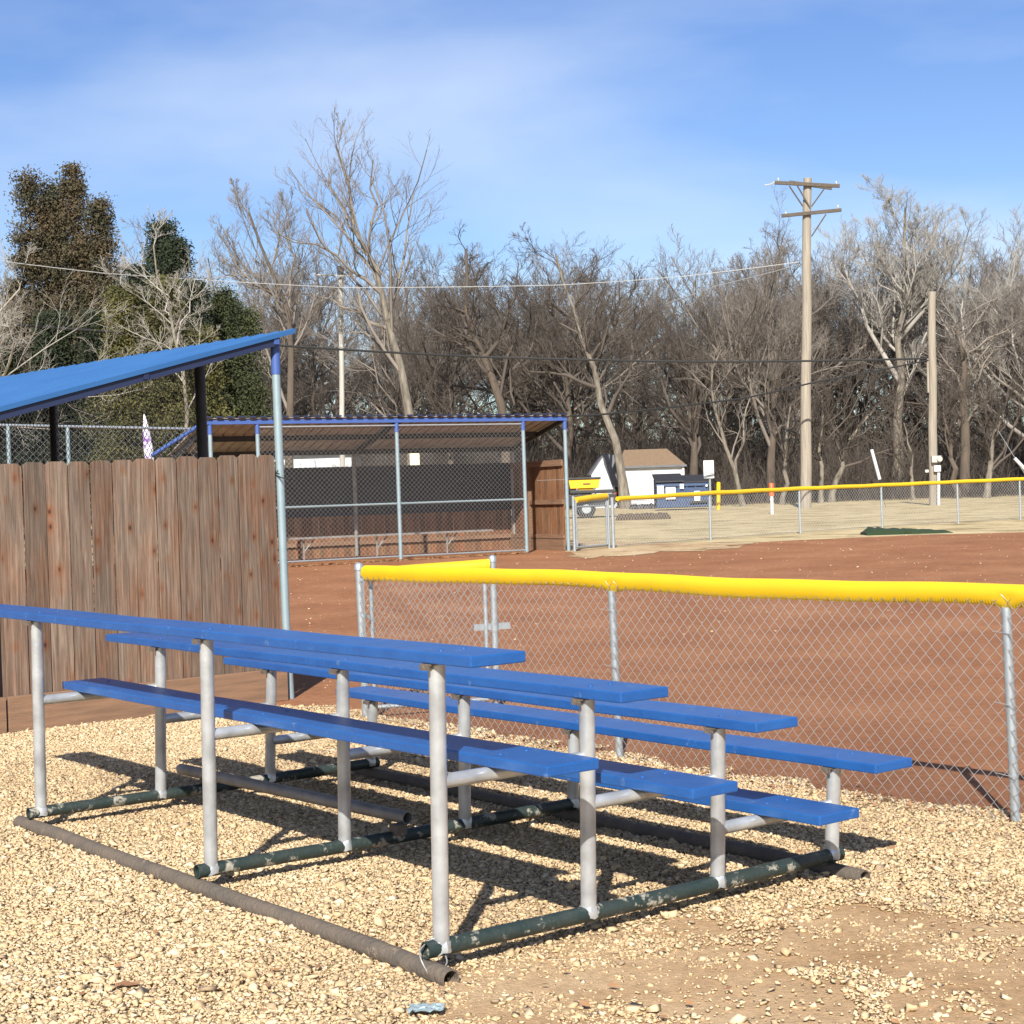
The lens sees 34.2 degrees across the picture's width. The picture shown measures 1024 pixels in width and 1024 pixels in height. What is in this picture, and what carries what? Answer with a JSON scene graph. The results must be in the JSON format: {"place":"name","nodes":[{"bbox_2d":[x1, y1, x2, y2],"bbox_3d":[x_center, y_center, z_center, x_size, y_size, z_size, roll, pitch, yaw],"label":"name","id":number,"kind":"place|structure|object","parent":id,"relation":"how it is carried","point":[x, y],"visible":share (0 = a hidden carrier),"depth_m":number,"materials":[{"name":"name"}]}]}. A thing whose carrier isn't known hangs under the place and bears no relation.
{"place":"outdoors","nodes":[
{"label":"outdoors","id":0,"kind":"place"},
{"bbox_2d":[0,703,1023,1023],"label":"gravel yard","id":1,"kind":"structure","parent":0,"point":[462,971],"depth_m":7.06,"materials":[{"name":"gravel"}]},
{"bbox_2d":[0,697,6,733],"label":"board fence","id":2,"kind":"object","parent":1,"relation":"on","point":[3,724],"visible":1,"depth_m":12.54,"materials":[{"name":"brown wood"}]},
{"bbox_2d":[407,1002,444,1012],"bbox_3d":[-0.280,1.620,5.446,0.126,0.015,0.079,-2,1,0],"label":"plastic scrap","id":3,"kind":"object","parent":1,"relation":"on","point":[427,1007],"visible":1,"depth_m":5.44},
{"bbox_2d":[0,604,911,985],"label":"bleachers","id":4,"kind":"object","parent":1,"relation":"on","point":[438,672],"visible":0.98,"depth_m":7.21,"materials":[{"name":"blue paint"}]},
{"bbox_2d":[9,713,1023,1023],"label":"dead leaves","id":5,"kind":"object","parent":1,"relation":"on","point":[687,1001],"depth_m":8.49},
{"bbox_2d":[354,562,1023,821],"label":"chain link fence","id":6,"kind":"object","parent":1,"relation":"in","point":[1006,598],"visible":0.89,"depth_m":9.52,"materials":[{"name":"silver metal"}]},
{"bbox_2d":[368,555,510,708],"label":"fence gate","id":7,"kind":"structure","parent":6,"relation":"attached to","point":[490,562],"depth_m":13.09,"materials":[{"name":"silver metal"}]},
{"bbox_2d":[421,881,1023,1023],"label":"dirt patch","id":8,"kind":"object","parent":1,"relation":"on","point":[830,953],"visible":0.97,"depth_m":5.77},
{"bbox_2d":[0,0,1023,462],"label":"sky","id":9,"kind":"structure","parent":0,"point":[625,121],"materials":[{"name":"blue"}]},
{"bbox_2d":[7,532,1023,825],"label":"infield dirt","id":10,"kind":"structure","parent":0,"point":[327,594],"depth_m":17.48,"materials":[{"name":"soil"}]},
{"bbox_2d":[0,424,196,606],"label":"tall chain link fence","id":11,"kind":"object","parent":10,"relation":"on","point":[115,427],"visible":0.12,"depth_m":24.06,"materials":[{"name":"silver metal"}]},
{"bbox_2d":[0,328,295,732],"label":"dugout","id":12,"kind":"object","parent":10,"relation":"on","point":[184,560],"visible":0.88,"depth_m":13.38,"materials":[{"name":"brown wood"}]},
{"bbox_2d":[169,413,570,562],"bbox_3d":[-3.032,-0.459,36.266,8.240,3.151,3.076,-2,1,-27],"label":"dugout","id":13,"kind":"object","parent":10,"relation":"on","point":[412,502],"visible":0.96,"depth_m":37.18,"materials":[{"name":"blue"}]},
{"bbox_2d":[278,551,531,567],"bbox_3d":[-2.278,0.996,34.862,6.033,0.083,0.799,-2,1,-27],"label":"leaf drift","id":14,"kind":"object","parent":10,"relation":"on","point":[380,561],"visible":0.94,"depth_m":34.86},
{"bbox_2d":[571,493,610,550],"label":"field gate","id":15,"kind":"structure","parent":10,"relation":"on","point":[592,498],"depth_m":36.89,"materials":[{"name":"silver metal"}]},
{"bbox_2d":[278,530,1022,689],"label":"infield pebbles","id":16,"kind":"object","parent":10,"relation":"on","point":[635,594],"visible":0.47,"depth_m":23.33,"materials":[{"name":"stone"}]},
{"bbox_2d":[24,495,1023,824],"bbox_3d":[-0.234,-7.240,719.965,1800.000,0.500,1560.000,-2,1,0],"label":"ground","id":17,"kind":"structure","parent":0,"point":[1004,523],"depth_m":55.20,"materials":[{"name":"dirt"},{"name":"gravel"},{"name":"clay"}]},
{"bbox_2d":[0,160,125,458],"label":"evergreen tree","id":18,"kind":"object","parent":17,"relation":"on","point":[82,251],"visible":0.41,"depth_m":71.51,"materials":[{"name":"green plant"}]},
{"bbox_2d":[0,304,126,483],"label":"evergreen tree","id":19,"kind":"object","parent":17,"relation":"on","point":[62,353],"visible":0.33,"depth_m":65.45,"materials":[{"name":"green plant"}]},
{"bbox_2d":[0,210,151,526],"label":"bare tree","id":20,"kind":"object","parent":17,"relation":"on","point":[64,284],"visible":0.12,"depth_m":71.18,"materials":[{"name":"brown plant"}]},
{"bbox_2d":[0,239,188,452],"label":"bare tree","id":21,"kind":"object","parent":17,"relation":"on","point":[7,325],"visible":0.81,"depth_m":59.06,"materials":[{"name":"beige plant"}]},
{"bbox_2d":[74,273,236,519],"bbox_3d":[-13.264,-3.994,64.013,7.214,10.336,4.884,-2,1,0],"label":"evergreen tree","id":22,"kind":"object","parent":17,"relation":"on","point":[215,377],"visible":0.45,"depth_m":63.41,"materials":[{"name":"green plant"}]},
{"bbox_2d":[4,214,326,395],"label":"bare tree","id":23,"kind":"object","parent":17,"relation":"on","point":[284,357],"visible":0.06,"depth_m":91.53,"materials":[{"name":"brown plant"}]},
{"bbox_2d":[92,206,244,431],"bbox_3d":[-12.313,-5.186,61.733,5.682,12.829,3.911,-2,1,0],"label":"bare tree","id":24,"kind":"object","parent":17,"relation":"on","point":[178,291],"visible":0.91,"depth_m":62.00,"materials":[{"name":"beige plant"}]},
{"bbox_2d":[118,214,235,414],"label":"evergreen tree","id":25,"kind":"object","parent":17,"relation":"on","point":[170,253],"visible":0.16,"depth_m":69.22,"materials":[{"name":"green plant"}]},
{"bbox_2d":[204,282,290,467],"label":"evergreen tree","id":26,"kind":"object","parent":17,"relation":"on","point":[233,318],"visible":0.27,"depth_m":71.33,"materials":[{"name":"green plant"}]},
{"bbox_2d":[199,177,349,467],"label":"bare tree","id":27,"kind":"object","parent":17,"relation":"on","point":[291,339],"visible":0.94,"depth_m":83.86,"materials":[{"name":"beige plant"}]},
{"bbox_2d":[313,266,366,466],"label":"utility pole","id":28,"kind":"object","parent":17,"relation":"on","point":[341,374],"visible":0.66,"depth_m":87.80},
{"bbox_2d":[259,106,452,464],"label":"bare tree","id":29,"kind":"object","parent":17,"relation":"on","point":[386,315],"visible":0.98,"depth_m":84.81,"materials":[{"name":"beige plant"}]},
{"bbox_2d":[511,489,616,517],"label":"pickup truck","id":30,"kind":"object","parent":17,"relation":"on","point":[612,492],"visible":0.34,"depth_m":72.05,"materials":[{"name":"white"}]},
{"bbox_2d":[568,477,600,494],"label":"salt spreader","id":31,"kind":"object","parent":30,"relation":"in","point":[586,483],"visible":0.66,"depth_m":72.29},
{"bbox_2d":[488,222,667,508],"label":"bare tree","id":32,"kind":"object","parent":17,"relation":"on","point":[623,487],"visible":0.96,"depth_m":98.78,"materials":[{"name":"beige plant"}]},
{"bbox_2d":[616,512,670,520],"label":"dirt berm","id":33,"kind":"structure","parent":17,"relation":"on","point":[663,515],"depth_m":65.40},
{"bbox_2d":[618,449,686,506],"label":"shed","id":34,"kind":"structure","parent":17,"relation":"on","point":[641,466],"depth_m":100.99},
{"bbox_2d":[564,540,752,557],"bbox_3d":[3.079,0.783,38.642,4.875,0.066,10.466,-2,1,0],"label":"gravel strip","id":35,"kind":"object","parent":17,"relation":"on","point":[617,550],"visible":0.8,"depth_m":36.73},
{"bbox_2d":[652,473,708,507],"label":"dumpster","id":36,"kind":"object","parent":17,"relation":"on","point":[672,483],"visible":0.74,"depth_m":86.00,"materials":[{"name":"metal"}]},
{"bbox_2d":[703,460,713,510],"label":"sign","id":37,"kind":"object","parent":17,"relation":"on","point":[708,467],"visible":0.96,"depth_m":79.88,"materials":[{"name":"white plastic"}]},
{"bbox_2d":[671,340,766,506],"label":"bare tree","id":38,"kind":"object","parent":17,"relation":"on","point":[730,459],"visible":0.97,"depth_m":91.84,"materials":[{"name":"brown plant"}]},
{"bbox_2d":[734,327,834,504],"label":"bare tree","id":39,"kind":"object","parent":17,"relation":"on","point":[785,453],"visible":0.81,"depth_m":93.87,"materials":[{"name":"brown plant"}]},
{"bbox_2d":[765,178,841,508],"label":"utility pole","id":40,"kind":"object","parent":17,"relation":"on","point":[807,184],"visible":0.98,"depth_m":77.72,"materials":[{"name":"brown wood"}]},
{"bbox_2d":[1,261,796,287],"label":"overhead cable","id":41,"kind":"object","parent":40,"relation":"attached to","point":[397,287],"visible":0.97,"depth_m":70.73,"materials":[{"name":"grey plastic"}]},
{"bbox_2d":[610,477,1023,547],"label":"outfield fence","id":42,"kind":"object","parent":17,"relation":"on","point":[747,491],"visible":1,"depth_m":43.38,"materials":[{"name":"silver metal"}]},
{"bbox_2d":[756,318,899,502],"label":"bare tree","id":43,"kind":"object","parent":17,"relation":"on","point":[821,433],"visible":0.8,"depth_m":94.83,"materials":[{"name":"brown plant"}]},
{"bbox_2d":[708,461,1023,505],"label":"scrub","id":44,"kind":"object","parent":17,"relation":"on","point":[815,492],"visible":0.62,"depth_m":101.02,"materials":[{"name":"plant"}]},
{"bbox_2d":[811,341,939,501],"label":"bare tree","id":45,"kind":"object","parent":17,"relation":"on","point":[841,448],"visible":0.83,"depth_m":97.70,"materials":[{"name":"brown plant"}]},
{"bbox_2d":[845,375,926,499],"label":"bare tree","id":46,"kind":"object","parent":17,"relation":"on","point":[910,474],"visible":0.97,"depth_m":94.94,"materials":[{"name":"brown plant"}]},
{"bbox_2d":[860,527,952,535],"bbox_3d":[9.695,0.442,41.001,2.104,0.223,0.975,-2,1,0],"label":"turf mat","id":47,"kind":"object","parent":17,"relation":"on","point":[868,531],"visible":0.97,"depth_m":40.58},
{"bbox_2d":[890,349,974,498],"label":"bare tree","id":48,"kind":"object","parent":17,"relation":"on","point":[948,403],"visible":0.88,"depth_m":97.19,"materials":[{"name":"brown plant"}]},
{"bbox_2d":[925,291,942,504],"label":"utility pole","id":49,"kind":"object","parent":17,"relation":"on","point":[934,466],"visible":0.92,"depth_m":75.79,"materials":[{"name":"brown wood"}]},
{"bbox_2d":[5,323,927,362],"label":"overhead cable","id":50,"kind":"object","parent":49,"relation":"attached to","point":[390,352],"visible":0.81,"depth_m":70.53,"materials":[{"name":"black plastic"}]},
{"bbox_2d":[482,360,928,416],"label":"overhead cable","id":51,"kind":"object","parent":49,"relation":"attached to","point":[732,399],"visible":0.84,"depth_m":67.29,"materials":[{"name":"black plastic"}]},
{"bbox_2d":[951,342,1023,497],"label":"bare tree","id":52,"kind":"object","parent":17,"relation":"on","point":[990,453],"visible":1,"depth_m":93.85,"materials":[{"name":"brown plant"}]},
{"bbox_2d":[91,492,1023,525],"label":"leaf litter ground","id":53,"kind":"structure","parent":0,"point":[814,500],"depth_m":107.07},
{"bbox_2d":[191,225,343,413],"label":"bare tree","id":54,"kind":"object","parent":53,"relation":"on","point":[244,300],"visible":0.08,"depth_m":122.59,"materials":[{"name":"brown plant"}]},
{"bbox_2d":[205,259,398,456],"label":"bare tree","id":55,"kind":"object","parent":53,"relation":"on","point":[300,385],"visible":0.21,"depth_m":119.02,"materials":[{"name":"brown plant"}]},
{"bbox_2d":[274,454,364,467],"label":"house","id":56,"kind":"structure","parent":53,"relation":"on","point":[321,462],"depth_m":111.96,"materials":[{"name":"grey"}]},
{"bbox_2d":[241,226,398,416],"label":"bare tree","id":57,"kind":"object","parent":53,"relation":"on","point":[329,309],"visible":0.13,"depth_m":145.13,"materials":[{"name":"brown plant"}]},
{"bbox_2d":[252,280,389,417],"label":"bare tree","id":58,"kind":"object","parent":53,"relation":"on","point":[313,411],"visible":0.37,"depth_m":121.18,"materials":[{"name":"brown plant"}]},
{"bbox_2d":[208,240,441,415],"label":"bare tree","id":59,"kind":"object","parent":53,"relation":"on","point":[284,288],"visible":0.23,"depth_m":138.10,"materials":[{"name":"brown plant"}]},
{"bbox_2d":[245,247,485,461],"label":"bare tree","id":60,"kind":"object","parent":53,"relation":"on","point":[370,386],"visible":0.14,"depth_m":130.40,"materials":[{"name":"brown plant"}]},
{"bbox_2d":[322,324,431,464],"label":"bare tree","id":61,"kind":"object","parent":53,"relation":"on","point":[389,405],"visible":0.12,"depth_m":136.91,"materials":[{"name":"brown plant"}]},
{"bbox_2d":[287,243,491,461],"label":"bare tree","id":62,"kind":"object","parent":53,"relation":"on","point":[401,341],"visible":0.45,"depth_m":116.50,"materials":[{"name":"brown plant"}]},
{"bbox_2d":[315,284,529,464],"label":"bare tree","id":63,"kind":"object","parent":53,"relation":"on","point":[416,390],"visible":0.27,"depth_m":116.97,"materials":[{"name":"brown plant"}]},
{"bbox_2d":[345,267,509,415],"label":"bare tree","id":64,"kind":"object","parent":53,"relation":"on","point":[423,331],"visible":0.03,"depth_m":151.67,"materials":[{"name":"brown plant"}]},
{"bbox_2d":[355,232,543,413],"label":"bare tree","id":65,"kind":"object","parent":53,"relation":"on","point":[426,248],"visible":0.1,"depth_m":153.47,"materials":[{"name":"brown plant"}]},
{"bbox_2d":[372,248,538,463],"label":"bare tree","id":66,"kind":"object","parent":53,"relation":"on","point":[449,387],"visible":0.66,"depth_m":107.04,"materials":[{"name":"brown plant"}]},
{"bbox_2d":[371,274,539,459],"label":"bare tree","id":67,"kind":"object","parent":53,"relation":"on","point":[462,368],"visible":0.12,"depth_m":129.78,"materials":[{"name":"brown plant"}]},
{"bbox_2d":[406,218,549,462],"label":"bare tree","id":68,"kind":"object","parent":53,"relation":"on","point":[497,387],"visible":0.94,"depth_m":103.65,"materials":[{"name":"beige plant"}]},
{"bbox_2d":[0,389,1023,523],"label":"brush","id":69,"kind":"object","parent":53,"relation":"on","point":[975,470],"visible":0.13,"depth_m":112.12,"materials":[{"name":"plant"}]},
{"bbox_2d":[386,268,650,507],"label":"bare tree","id":70,"kind":"object","parent":53,"relation":"on","point":[566,403],"visible":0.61,"depth_m":111.27,"materials":[{"name":"brown plant"}]},
{"bbox_2d":[431,242,637,461],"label":"bare tree","id":71,"kind":"object","parent":53,"relation":"on","point":[532,407],"visible":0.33,"depth_m":114.89,"materials":[{"name":"brown plant"}]},
{"bbox_2d":[403,229,669,461],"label":"bare tree","id":72,"kind":"object","parent":53,"relation":"on","point":[570,254],"visible":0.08,"depth_m":132.76,"materials":[{"name":"brown plant"}]},
{"bbox_2d":[441,258,641,456],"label":"bare tree","id":73,"kind":"object","parent":53,"relation":"on","point":[570,273],"visible":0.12,"depth_m":139.78,"materials":[{"name":"brown plant"}]},
{"bbox_2d":[483,256,656,441],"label":"bare tree","id":74,"kind":"object","parent":53,"relation":"on","point":[534,280],"visible":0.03,"depth_m":151.16,"materials":[{"name":"brown plant"}]},
{"bbox_2d":[473,239,727,477],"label":"bare tree","id":75,"kind":"object","parent":53,"relation":"on","point":[539,405],"visible":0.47,"depth_m":116.11,"materials":[{"name":"brown plant"}]},
{"bbox_2d":[587,454,617,507],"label":"shed","id":76,"kind":"structure","parent":53,"relation":"on","point":[604,467],"depth_m":103.98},
{"bbox_2d":[517,289,753,452],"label":"bare tree","id":77,"kind":"object","parent":53,"relation":"on","point":[640,422],"visible":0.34,"depth_m":120.45,"materials":[{"name":"brown plant"}]},
{"bbox_2d":[541,250,741,434],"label":"bare tree","id":78,"kind":"object","parent":53,"relation":"on","point":[626,363],"visible":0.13,"depth_m":137.57,"materials":[{"name":"brown plant"}]},
{"bbox_2d":[266,356,1023,503],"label":"undergrowth","id":79,"kind":"object","parent":53,"relation":"on","point":[973,424],"visible":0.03,"depth_m":128.97,"materials":[{"name":"brown plant"}]},
{"bbox_2d":[532,260,762,436],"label":"bare tree","id":80,"kind":"object","parent":53,"relation":"on","point":[636,312],"visible":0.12,"depth_m":155.67,"materials":[{"name":"brown plant"}]},
{"bbox_2d":[597,264,776,466],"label":"bare tree","id":81,"kind":"object","parent":53,"relation":"on","point":[702,381],"visible":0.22,"depth_m":121.51,"materials":[{"name":"brown plant"}]},
{"bbox_2d":[597,276,786,445],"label":"bare tree","id":82,"kind":"object","parent":53,"relation":"on","point":[667,352],"visible":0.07,"depth_m":148.95,"materials":[{"name":"brown plant"}]},
{"bbox_2d":[609,284,781,500],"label":"bare tree","id":83,"kind":"object","parent":53,"relation":"on","point":[725,417],"visible":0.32,"depth_m":115.89,"materials":[{"name":"brown plant"}]},
{"bbox_2d":[603,253,790,474],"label":"bare tree","id":84,"kind":"object","parent":53,"relation":"on","point":[693,441],"visible":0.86,"depth_m":105.51,"materials":[{"name":"brown plant"}]},
{"bbox_2d":[591,255,840,448],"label":"bare tree","id":85,"kind":"object","parent":53,"relation":"on","point":[688,347],"visible":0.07,"depth_m":135.81,"materials":[{"name":"brown plant"}]},
{"bbox_2d":[651,220,871,443],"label":"bare tree","id":86,"kind":"object","parent":53,"relation":"on","point":[794,251],"visible":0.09,"depth_m":155.82,"materials":[{"name":"brown plant"}]},
{"bbox_2d":[636,185,895,501],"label":"bare tree","id":87,"kind":"object","parent":53,"relation":"on","point":[785,317],"visible":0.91,"depth_m":107.17,"materials":[{"name":"grey plant"}]},
{"bbox_2d":[717,284,864,484],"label":"bare tree","id":88,"kind":"object","parent":53,"relation":"on","point":[792,367],"visible":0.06,"depth_m":125.75,"materials":[{"name":"brown plant"}]},
{"bbox_2d":[655,224,927,496],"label":"bare tree","id":89,"kind":"object","parent":53,"relation":"on","point":[859,338],"visible":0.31,"depth_m":118.10,"materials":[{"name":"brown plant"}]},
{"bbox_2d":[654,241,949,491],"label":"bare tree","id":90,"kind":"object","parent":53,"relation":"on","point":[836,304],"visible":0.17,"depth_m":126.84,"materials":[{"name":"brown plant"}]},
{"bbox_2d":[705,232,920,493],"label":"bare tree","id":91,"kind":"object","parent":53,"relation":"on","point":[813,290],"visible":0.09,"depth_m":129.09,"materials":[{"name":"brown plant"}]},
{"bbox_2d":[715,217,925,450],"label":"bare tree","id":92,"kind":"object","parent":53,"relation":"on","point":[843,293],"visible":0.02,"depth_m":149.90,"materials":[{"name":"brown plant"}]},
{"bbox_2d":[710,223,938,463],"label":"bare tree","id":93,"kind":"object","parent":53,"relation":"on","point":[836,358],"visible":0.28,"depth_m":119.91,"materials":[{"name":"brown plant"}]},
{"bbox_2d":[741,243,1022,454],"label":"bare tree","id":94,"kind":"object","parent":53,"relation":"on","point":[919,374],"visible":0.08,"depth_m":129.81,"materials":[{"name":"brown plant"}]},
{"bbox_2d":[800,249,988,455],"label":"bare tree","id":95,"kind":"object","parent":53,"relation":"on","point":[908,419],"visible":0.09,"depth_m":130.48,"materials":[{"name":"brown plant"}]},
{"bbox_2d":[812,173,991,497],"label":"bare tree","id":96,"kind":"object","parent":53,"relation":"on","point":[906,290],"visible":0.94,"depth_m":111.64,"materials":[{"name":"beige plant"}]},
{"bbox_2d":[843,207,1023,487],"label":"bare tree","id":97,"kind":"object","parent":53,"relation":"on","point":[970,274],"visible":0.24,"depth_m":119.57,"materials":[{"name":"brown plant"}]},
{"bbox_2d":[867,228,1023,492],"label":"bare tree","id":98,"kind":"object","parent":53,"relation":"on","point":[971,428],"visible":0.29,"depth_m":116.94,"materials":[{"name":"brown plant"}]},
{"bbox_2d":[886,226,1023,431],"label":"bare tree","id":99,"kind":"object","parent":53,"relation":"on","point":[1000,269],"visible":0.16,"depth_m":145.67,"materials":[{"name":"brown plant"}]},
{"bbox_2d":[891,249,1023,450],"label":"bare tree","id":100,"kind":"object","parent":53,"relation":"on","point":[982,272],"visible":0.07,"depth_m":135.23,"materials":[{"name":"brown plant"}]},
{"bbox_2d":[892,284,1023,496],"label":"bare tree","id":101,"kind":"object","parent":53,"relation":"on","point":[964,471],"visible":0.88,"depth_m":103.74,"materials":[{"name":"brown plant"}]},
{"bbox_2d":[912,201,1023,437],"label":"bare tree","id":102,"kind":"object","parent":53,"relation":"on","point":[977,291],"visible":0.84,"depth_m":108.01,"materials":[{"name":"brown plant"}]},
{"bbox_2d":[941,261,1023,400],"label":"bare tree","id":103,"kind":"object","parent":53,"relation":"on","point":[997,361],"visible":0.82,"depth_m":104.72,"materials":[{"name":"brown plant"}]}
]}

